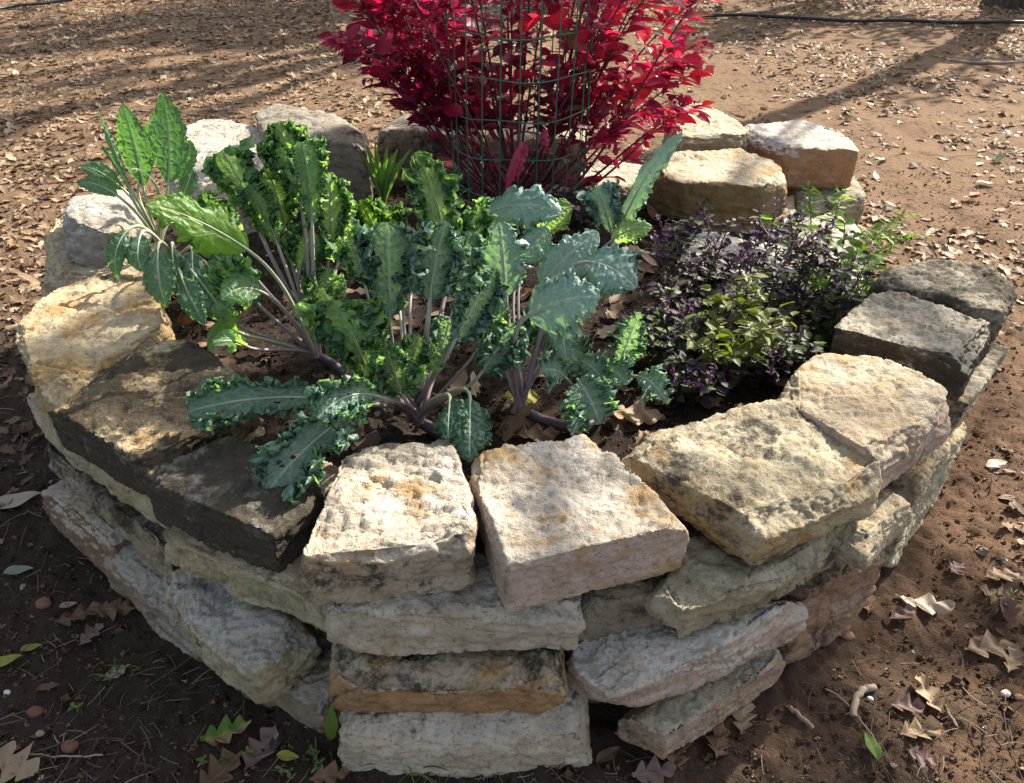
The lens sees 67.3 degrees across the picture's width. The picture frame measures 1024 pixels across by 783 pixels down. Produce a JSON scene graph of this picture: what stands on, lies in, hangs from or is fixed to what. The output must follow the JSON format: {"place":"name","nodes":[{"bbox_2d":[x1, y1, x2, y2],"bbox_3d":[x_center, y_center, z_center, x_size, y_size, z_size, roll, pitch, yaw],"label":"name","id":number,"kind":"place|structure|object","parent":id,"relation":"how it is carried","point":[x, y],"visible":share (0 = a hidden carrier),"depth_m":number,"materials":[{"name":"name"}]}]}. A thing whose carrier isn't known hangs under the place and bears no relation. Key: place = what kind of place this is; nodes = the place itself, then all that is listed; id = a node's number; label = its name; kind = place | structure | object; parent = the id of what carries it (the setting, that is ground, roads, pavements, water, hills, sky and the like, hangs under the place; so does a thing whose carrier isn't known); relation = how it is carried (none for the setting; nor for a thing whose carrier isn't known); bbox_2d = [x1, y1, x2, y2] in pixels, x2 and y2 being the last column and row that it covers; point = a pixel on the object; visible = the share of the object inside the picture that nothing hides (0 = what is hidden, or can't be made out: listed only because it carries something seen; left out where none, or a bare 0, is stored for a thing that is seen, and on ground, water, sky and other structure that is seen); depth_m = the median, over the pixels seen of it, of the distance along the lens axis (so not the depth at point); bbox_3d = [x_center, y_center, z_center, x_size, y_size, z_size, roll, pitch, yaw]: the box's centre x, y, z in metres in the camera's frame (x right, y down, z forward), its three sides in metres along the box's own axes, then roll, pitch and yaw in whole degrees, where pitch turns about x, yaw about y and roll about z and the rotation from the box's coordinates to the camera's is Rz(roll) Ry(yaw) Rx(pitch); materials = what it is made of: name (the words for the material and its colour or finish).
{"place":"outdoors","nodes":[
{"label":"outdoors","id":0,"kind":"place"},
{"bbox_2d":[43,215,150,293],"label":"limestone block","id":1,"kind":"structure","parent":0,"point":[62,269],"depth_m":2.37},
{"bbox_2d":[62,189,151,267],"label":"limestone block","id":2,"kind":"structure","parent":1,"relation":"on","point":[93,224],"depth_m":2.37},
{"bbox_2d":[63,417,265,529],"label":"limestone block","id":3,"kind":"structure","parent":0,"point":[137,501],"depth_m":1.74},
{"bbox_2d":[48,339,259,498],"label":"limestone block","id":4,"kind":"structure","parent":3,"relation":"on","point":[125,421],"depth_m":1.66,"materials":[{"name":"stone"}]},
{"bbox_2d":[0,0,1023,782],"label":"ground","id":5,"kind":"structure","parent":0,"point":[816,668],"depth_m":2.25,"materials":[{"name":"soil"}]},
{"bbox_2d":[3,565,33,574],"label":"fallen leaf","id":6,"kind":"object","parent":5,"relation":"on","point":[15,569],"visible":1,"depth_m":1.92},
{"bbox_2d":[0,740,39,782],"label":"fallen leaf","id":7,"kind":"object","parent":5,"relation":"on","point":[19,767],"visible":1,"depth_m":1.51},
{"bbox_2d":[0,491,40,508],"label":"fallen leaf","id":8,"kind":"object","parent":5,"relation":"on","point":[20,498],"visible":0.98,"depth_m":2.11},
{"bbox_2d":[26,706,44,716],"bbox_3d":[-0.995,0.669,1.605,0.034,0.021,0.025,9,37,12],"label":"pebble","id":9,"kind":"object","parent":5,"relation":"on","point":[34,711],"visible":1,"depth_m":1.60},
{"bbox_2d":[0,0,71,9],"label":"hose","id":10,"kind":"object","parent":5,"relation":"on","point":[28,4],"visible":1,"depth_m":8.19,"materials":[{"name":"black"}]},
{"bbox_2d":[35,597,51,608],"bbox_3d":[-1.120,0.507,1.839,0.037,0.024,0.031,-16,39,-21],"label":"pebble","id":11,"kind":"object","parent":5,"relation":"on","point":[43,602],"visible":1,"depth_m":1.83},
{"bbox_2d":[61,740,78,753],"bbox_3d":[-0.893,0.716,1.551,0.035,0.022,0.027,0,36,0],"label":"pebble","id":12,"kind":"object","parent":5,"relation":"on","point":[70,747],"visible":1,"depth_m":1.54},
{"bbox_2d":[54,601,100,625],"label":"fallen leaf","id":13,"kind":"object","parent":5,"relation":"on","point":[81,612],"visible":1,"depth_m":1.82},
{"bbox_2d":[40,480,130,574],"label":"limestone block","id":14,"kind":"structure","parent":5,"relation":"on","point":[84,528],"depth_m":1.92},
{"bbox_2d":[48,443,179,580],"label":"limestone block","id":15,"kind":"structure","parent":14,"relation":"on","point":[142,533],"depth_m":1.76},
{"bbox_2d":[26,391,71,465],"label":"limestone block","id":16,"kind":"structure","parent":15,"relation":"on","point":[45,424],"depth_m":1.89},
{"bbox_2d":[15,273,175,423],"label":"limestone block","id":17,"kind":"structure","parent":16,"relation":"on","point":[73,339],"depth_m":1.92,"materials":[{"name":"stone"}]},
{"bbox_2d":[79,623,102,644],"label":"fallen leaf","id":18,"kind":"object","parent":5,"relation":"on","point":[90,632],"visible":1,"depth_m":1.78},
{"bbox_2d":[93,597,135,620],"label":"fallen leaf","id":19,"kind":"object","parent":5,"relation":"on","point":[125,607],"visible":0.92,"depth_m":1.83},
{"bbox_2d":[89,656,142,691],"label":"grass tuft","id":20,"kind":"object","parent":5,"relation":"on","point":[116,666],"visible":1,"depth_m":1.69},
{"bbox_2d":[102,542,340,732],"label":"limestone block","id":21,"kind":"structure","parent":5,"relation":"on","point":[137,579],"depth_m":1.74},
{"bbox_2d":[162,567,321,703],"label":"limestone block","id":22,"kind":"structure","parent":21,"relation":"on","point":[256,654],"depth_m":1.52,"materials":[{"name":"stone"}]},
{"bbox_2d":[164,450,338,633],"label":"limestone block","id":23,"kind":"structure","parent":22,"relation":"on","point":[287,590],"depth_m":1.48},
{"bbox_2d":[148,436,324,572],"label":"limestone block","id":24,"kind":"structure","parent":23,"relation":"on","point":[214,495],"depth_m":1.47,"materials":[{"name":"stone"}]},
{"bbox_2d":[199,747,243,782],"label":"fallen leaf","id":25,"kind":"object","parent":5,"relation":"on","point":[217,771],"visible":1,"depth_m":1.51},
{"bbox_2d":[200,714,250,745],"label":"fallen leaf","id":26,"kind":"object","parent":5,"relation":"on","point":[224,731],"visible":1,"depth_m":1.58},
{"bbox_2d":[242,724,278,770],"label":"fallen leaf","id":27,"kind":"object","parent":5,"relation":"on","point":[267,734],"visible":0.99,"depth_m":1.54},
{"bbox_2d":[269,728,282,750],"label":"fallen leaf","id":28,"kind":"object","parent":5,"relation":"on","point":[273,743],"visible":1,"depth_m":1.54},
{"bbox_2d":[242,744,324,777],"bbox_3d":[-0.429,0.725,1.512,0.195,0.031,0.081,15,39,20],"label":"clover","id":29,"kind":"object","parent":5,"relation":"on","point":[281,770],"visible":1,"depth_m":1.50,"materials":[{"name":"green plant"}]},
{"bbox_2d":[277,750,299,760],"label":"fallen leaf","id":30,"kind":"object","parent":5,"relation":"on","point":[285,755],"visible":1,"depth_m":1.52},
{"bbox_2d":[309,760,348,782],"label":"fallen leaf","id":31,"kind":"object","parent":5,"relation":"on","point":[330,773],"visible":1,"depth_m":1.49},
{"bbox_2d":[324,705,338,740],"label":"fallen leaf","id":32,"kind":"object","parent":5,"relation":"on","point":[331,726],"visible":1,"depth_m":1.46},
{"bbox_2d":[377,114,480,187],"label":"limestone block","id":33,"kind":"structure","parent":5,"relation":"on","point":[401,136],"depth_m":3.55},
{"bbox_2d":[337,650,592,778],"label":"limestone block","id":34,"kind":"structure","parent":5,"relation":"on","point":[469,745],"depth_m":1.46,"materials":[{"name":"stone"}]},
{"bbox_2d":[329,643,567,714],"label":"limestone block","id":35,"kind":"structure","parent":34,"relation":"on","point":[532,681],"depth_m":1.42,"materials":[{"name":"stone"}]},
{"bbox_2d":[324,480,585,656],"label":"limestone block","id":36,"kind":"structure","parent":35,"relation":"on","point":[476,616],"depth_m":1.41,"materials":[{"name":"stone"}]},
{"bbox_2d":[301,439,478,605],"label":"limestone block","id":37,"kind":"structure","parent":36,"relation":"on","point":[396,520],"depth_m":1.39,"materials":[{"name":"stone"}]},
{"bbox_2d":[471,434,688,612],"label":"limestone block","id":38,"kind":"structure","parent":36,"relation":"on","point":[577,515],"depth_m":1.40,"materials":[{"name":"stone"}]},
{"bbox_2d":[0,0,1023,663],"bbox_3d":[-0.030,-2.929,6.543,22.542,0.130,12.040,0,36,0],"label":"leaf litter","id":39,"kind":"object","parent":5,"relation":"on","point":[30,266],"visible":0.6,"depth_m":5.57,"materials":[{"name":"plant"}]},
{"bbox_2d":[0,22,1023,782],"bbox_3d":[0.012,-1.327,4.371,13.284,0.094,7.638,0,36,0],"label":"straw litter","id":40,"kind":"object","parent":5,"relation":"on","point":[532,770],"visible":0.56,"depth_m":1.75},
{"bbox_2d":[165,177,874,551],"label":"bed soil","id":41,"kind":"structure","parent":5,"relation":"on","point":[393,427],"depth_m":2.12,"materials":[{"name":"soil"}]},
{"bbox_2d":[77,92,198,251],"bbox_3d":[-1.076,-0.559,2.285,0.343,0.606,0.260,-17,39,-22],"label":"kale plant","id":42,"kind":"object","parent":41,"relation":"on","point":[164,144],"visible":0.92,"depth_m":2.23,"materials":[{"name":"green plant"}]},
{"bbox_2d":[105,224,239,324],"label":"kale plant","id":43,"kind":"object","parent":41,"relation":"on","point":[182,275],"visible":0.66,"depth_m":2.05,"materials":[{"name":"green plant"}]},
{"bbox_2d":[169,119,263,235],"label":"limestone block","id":44,"kind":"structure","parent":41,"relation":"on","point":[208,137],"depth_m":3.33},
{"bbox_2d":[146,119,356,378],"bbox_3d":[-0.614,-0.347,1.956,0.441,0.626,0.574,0,36,0],"label":"kale plant","id":45,"kind":"object","parent":41,"relation":"on","point":[295,162],"visible":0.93,"depth_m":1.87,"materials":[{"name":"green plant"}]},
{"bbox_2d":[255,104,373,202],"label":"limestone block","id":46,"kind":"structure","parent":41,"relation":"on","point":[347,143],"depth_m":3.31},
{"bbox_2d":[186,150,522,504],"bbox_3d":[-0.260,-0.167,1.744,0.603,0.552,1.017,11,37,15],"label":"kale plant","id":47,"kind":"object","parent":41,"relation":"on","point":[389,257],"visible":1,"depth_m":1.60,"materials":[{"name":"green plant"}]},
{"bbox_2d":[360,143,410,202],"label":"strap leaf plant","id":48,"kind":"object","parent":41,"relation":"on","point":[383,180],"visible":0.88,"depth_m":3.28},
{"bbox_2d":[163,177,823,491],"bbox_3d":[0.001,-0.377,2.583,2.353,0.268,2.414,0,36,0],"label":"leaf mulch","id":49,"kind":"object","parent":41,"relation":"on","point":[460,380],"visible":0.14,"depth_m":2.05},
{"bbox_2d":[317,0,721,202],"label":"red amaranth","id":50,"kind":"object","parent":41,"relation":"on","point":[425,72],"visible":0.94,"depth_m":2.99,"materials":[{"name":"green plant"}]},
{"bbox_2d":[445,0,594,226],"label":"wire cage","id":51,"kind":"object","parent":41,"relation":"on","point":[500,153],"visible":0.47,"depth_m":2.90,"materials":[{"name":"green"}]},
{"bbox_2d":[500,389,539,403],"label":"fallen leaf","id":52,"kind":"object","parent":41,"relation":"on","point":[533,397],"visible":0.56,"depth_m":1.90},
{"bbox_2d":[513,423,559,441],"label":"fallen leaf","id":53,"kind":"object","parent":41,"relation":"on","point":[535,432],"visible":0.95,"depth_m":1.77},
{"bbox_2d":[466,132,682,432],"bbox_3d":[0.154,-0.274,1.914,0.596,0.526,0.710,0,36,0],"label":"kale plant","id":54,"kind":"object","parent":41,"relation":"on","point":[579,275],"visible":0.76,"depth_m":1.81,"materials":[{"name":"green plant"}]},
{"bbox_2d":[547,175,620,233],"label":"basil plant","id":55,"kind":"object","parent":41,"relation":"on","point":[579,221],"visible":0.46,"depth_m":2.91,"materials":[{"name":"purple plant"}]},
{"bbox_2d":[537,312,673,435],"bbox_3d":[0.206,-0.017,1.781,0.290,0.259,0.223,-16,39,-21],"label":"kale plant","id":56,"kind":"object","parent":41,"relation":"on","point":[590,393],"visible":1,"depth_m":1.75,"materials":[{"name":"green plant"}]},
{"bbox_2d":[613,400,661,424],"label":"fallen leaf","id":57,"kind":"object","parent":41,"relation":"on","point":[637,413],"visible":0.82,"depth_m":1.84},
{"bbox_2d":[616,281,712,370],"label":"basil plant","id":58,"kind":"object","parent":41,"relation":"on","point":[668,326],"visible":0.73,"depth_m":2.04,"materials":[{"name":"purple plant"}]},
{"bbox_2d":[638,197,745,312],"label":"basil plant","id":59,"kind":"object","parent":41,"relation":"on","point":[713,252],"visible":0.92,"depth_m":2.30,"materials":[{"name":"purple plant"}]},
{"bbox_2d":[654,341,748,409],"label":"basil plant","id":60,"kind":"object","parent":41,"relation":"on","point":[688,382],"visible":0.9,"depth_m":1.87,"materials":[{"name":"purple plant"}]},
{"bbox_2d":[680,295,741,361],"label":"basil plant","id":61,"kind":"object","parent":41,"relation":"on","point":[732,312],"visible":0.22,"depth_m":2.06,"materials":[{"name":"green plant"}]},
{"bbox_2d":[677,245,751,297],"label":"basil plant","id":62,"kind":"object","parent":41,"relation":"on","point":[706,261],"visible":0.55,"depth_m":2.51,"materials":[{"name":"purple plant"}]},
{"bbox_2d":[679,273,798,389],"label":"basil plant","id":63,"kind":"object","parent":41,"relation":"on","point":[762,330],"visible":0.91,"depth_m":1.91,"materials":[{"name":"green plant"}]},
{"bbox_2d":[674,232,867,315],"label":"basil plant","id":64,"kind":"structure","parent":41,"relation":"on","point":[732,247],"depth_m":2.65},
{"bbox_2d":[739,315,803,388],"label":"basil plant","id":65,"kind":"object","parent":41,"relation":"on","point":[769,371],"visible":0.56,"depth_m":1.95,"materials":[{"name":"purple plant"}]},
{"bbox_2d":[717,195,835,342],"bbox_3d":[0.700,-0.323,2.156,0.288,0.471,0.248,-29,45,-34],"label":"basil plant","id":66,"kind":"object","parent":41,"relation":"on","point":[761,257],"visible":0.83,"depth_m":2.10,"materials":[{"name":"purple plant"}]},
{"bbox_2d":[742,199,837,323],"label":"basil plant","id":67,"kind":"object","parent":41,"relation":"on","point":[778,303],"visible":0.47,"depth_m":2.23,"materials":[{"name":"purple plant"}]},
{"bbox_2d":[754,320,828,386],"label":"basil plant","id":68,"kind":"object","parent":41,"relation":"on","point":[803,348],"visible":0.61,"depth_m":1.97,"materials":[{"name":"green plant"}]},
{"bbox_2d":[775,212,878,347],"bbox_3d":[0.871,-0.288,2.166,0.217,0.423,0.323,-23,42,-28],"label":"basil plant","id":69,"kind":"object","parent":41,"relation":"on","point":[822,319],"visible":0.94,"depth_m":2.13,"materials":[{"name":"purple plant"}]},
{"bbox_2d":[762,181,930,294],"bbox_3d":[1.027,-0.479,2.490,0.591,0.351,0.252,-12,38,-15],"label":"weed","id":70,"kind":"object","parent":41,"relation":"on","point":[816,227],"visible":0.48,"depth_m":2.48,"materials":[{"name":"green plant"}]},
{"bbox_2d":[807,210,900,349],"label":"weed","id":71,"kind":"object","parent":41,"relation":"on","point":[852,253],"visible":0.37,"depth_m":2.24,"materials":[{"name":"green plant"}]},
{"bbox_2d":[483,121,587,183],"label":"limestone block","id":72,"kind":"structure","parent":5,"relation":"on","point":[494,144],"depth_m":3.65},
{"bbox_2d":[596,746,619,762],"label":"fallen leaf","id":73,"kind":"object","parent":5,"relation":"on","point":[607,754],"visible":1,"depth_m":1.55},
{"bbox_2d":[576,161,648,203],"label":"limestone block","id":74,"kind":"structure","parent":5,"relation":"on","point":[628,172],"depth_m":3.45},
{"bbox_2d":[567,572,668,703],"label":"limestone block","id":75,"kind":"structure","parent":5,"relation":"on","point":[616,609],"depth_m":1.47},
{"bbox_2d":[631,755,674,782],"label":"fallen leaf","id":76,"kind":"object","parent":5,"relation":"on","point":[641,773],"visible":1,"depth_m":1.52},
{"bbox_2d":[666,742,690,768],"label":"fallen leaf","id":77,"kind":"object","parent":5,"relation":"on","point":[673,756],"visible":0.46,"depth_m":1.55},
{"bbox_2d":[614,648,785,759],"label":"limestone block","id":78,"kind":"structure","parent":5,"relation":"on","point":[663,728],"depth_m":1.54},
{"bbox_2d":[565,600,808,706],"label":"limestone block","id":79,"kind":"structure","parent":78,"relation":"on","point":[637,667],"depth_m":1.47,"materials":[{"name":"stone"}]},
{"bbox_2d":[643,522,852,638],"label":"limestone block","id":80,"kind":"structure","parent":79,"relation":"on","point":[707,583],"depth_m":1.45,"materials":[{"name":"stone"}]},
{"bbox_2d":[620,398,882,565],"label":"limestone block","id":81,"kind":"structure","parent":80,"relation":"on","point":[757,483],"depth_m":1.51,"materials":[{"name":"stone"}]},
{"bbox_2d":[662,102,750,152],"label":"limestone block","id":82,"kind":"structure","parent":5,"relation":"on","point":[721,130],"depth_m":3.50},
{"bbox_2d":[704,722,732,758],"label":"fallen leaf","id":83,"kind":"object","parent":5,"relation":"on","point":[718,740],"visible":1,"depth_m":1.57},
{"bbox_2d":[732,702,756,734],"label":"fallen leaf","id":84,"kind":"object","parent":5,"relation":"on","point":[743,716],"visible":0.73,"depth_m":1.62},
{"bbox_2d":[698,195,796,234],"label":"limestone block","id":85,"kind":"structure","parent":5,"relation":"on","point":[790,202],"depth_m":3.27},
{"bbox_2d":[648,148,786,224],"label":"limestone block","id":86,"kind":"structure","parent":85,"relation":"on","point":[735,183],"depth_m":3.14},
{"bbox_2d":[787,705,813,728],"bbox_3d":[0.605,0.681,1.612,0.013,0.014,0.066,-24,43,-30],"label":"stick","id":87,"kind":"object","parent":5,"relation":"on","point":[806,721],"visible":1,"depth_m":1.61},
{"bbox_2d":[789,213,861,253],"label":"limestone block","id":88,"kind":"structure","parent":5,"relation":"on","point":[853,227],"depth_m":3.24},
{"bbox_2d":[786,176,865,224],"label":"limestone block","id":89,"kind":"structure","parent":5,"relation":"on","point":[858,193],"depth_m":3.42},
{"bbox_2d":[743,120,858,189],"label":"limestone block","id":90,"kind":"structure","parent":89,"relation":"on","point":[803,153],"depth_m":3.43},
{"bbox_2d":[772,550,885,664],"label":"limestone block","id":91,"kind":"structure","parent":5,"relation":"on","point":[834,599],"depth_m":1.70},
{"bbox_2d":[836,487,913,569],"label":"limestone block","id":92,"kind":"structure","parent":91,"relation":"on","point":[886,523],"depth_m":1.58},
{"bbox_2d":[778,353,950,491],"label":"limestone block","id":93,"kind":"structure","parent":92,"relation":"on","point":[892,417],"depth_m":1.67,"materials":[{"name":"stone"}]},
{"bbox_2d":[700,13,1023,23],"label":"hose","id":94,"kind":"object","parent":5,"relation":"on","point":[875,20],"visible":0.92,"depth_m":7.48,"materials":[{"name":"black"}]},
{"bbox_2d":[849,684,876,716],"bbox_3d":[0.743,0.656,1.643,0.101,0.020,0.030,-29,45,-34],"label":"stick","id":95,"kind":"object","parent":5,"relation":"on","point":[859,693],"visible":1,"depth_m":1.64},
{"bbox_2d":[865,731,881,759],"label":"fallen leaf","id":96,"kind":"object","parent":5,"relation":"on","point":[873,746],"visible":1,"depth_m":1.55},
{"bbox_2d":[890,603,915,618],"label":"fallen leaf","id":97,"kind":"object","parent":5,"relation":"on","point":[901,612],"visible":1,"depth_m":1.83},
{"bbox_2d":[890,692,924,712],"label":"fallen leaf","id":98,"kind":"object","parent":5,"relation":"on","point":[917,705],"visible":1,"depth_m":1.63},
{"bbox_2d":[899,715,942,739],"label":"fallen leaf","id":99,"kind":"object","parent":5,"relation":"on","point":[934,724],"visible":1,"depth_m":1.58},
{"bbox_2d":[907,746,938,767],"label":"fallen leaf","id":100,"kind":"object","parent":5,"relation":"on","point":[921,757],"visible":1,"depth_m":1.53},
{"bbox_2d":[882,421,966,567],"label":"limestone block","id":101,"kind":"structure","parent":5,"relation":"on","point":[918,485],"depth_m":1.89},
{"bbox_2d":[945,343,1008,426],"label":"limestone block","id":102,"kind":"structure","parent":101,"relation":"on","point":[985,370],"depth_m":1.96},
{"bbox_2d":[830,290,991,400],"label":"limestone block","id":103,"kind":"structure","parent":102,"relation":"on","point":[948,349],"depth_m":1.91,"materials":[{"name":"stone"}]},
{"bbox_2d":[869,259,1017,343],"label":"limestone block","id":104,"kind":"structure","parent":102,"relation":"on","point":[987,293],"depth_m":2.10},
{"bbox_2d":[896,593,955,614],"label":"fallen leaf","id":105,"kind":"object","parent":5,"relation":"on","point":[927,602],"visible":1,"depth_m":1.85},
{"bbox_2d":[915,672,946,713],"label":"fallen leaf","id":106,"kind":"object","parent":5,"relation":"on","point":[926,690],"visible":1,"depth_m":1.65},
{"bbox_2d":[951,59,1023,64],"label":"stick","id":107,"kind":"object","parent":5,"relation":"on","point":[987,62],"visible":0.99,"depth_m":6.12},
{"bbox_2d":[965,629,1018,658],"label":"fallen leaf","id":108,"kind":"object","parent":5,"relation":"on","point":[989,643],"visible":1,"depth_m":1.75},
{"bbox_2d":[980,0,1023,8],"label":"oak tree","id":109,"kind":"object","parent":5,"relation":"on","point":[1010,4],"visible":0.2,"depth_m":8.10,"materials":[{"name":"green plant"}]},
{"bbox_2d":[985,566,1019,581],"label":"fallen leaf","id":110,"kind":"object","parent":5,"relation":"on","point":[996,574],"visible":1,"depth_m":1.91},
{"bbox_2d":[1000,595,1021,624],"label":"fallen leaf","id":111,"kind":"object","parent":5,"relation":"on","point":[1010,613],"visible":1,"depth_m":1.82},
{"bbox_2d":[1004,645,1023,672],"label":"fallen leaf","id":112,"kind":"object","parent":5,"relation":"on","point":[1015,653],"visible":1,"depth_m":1.72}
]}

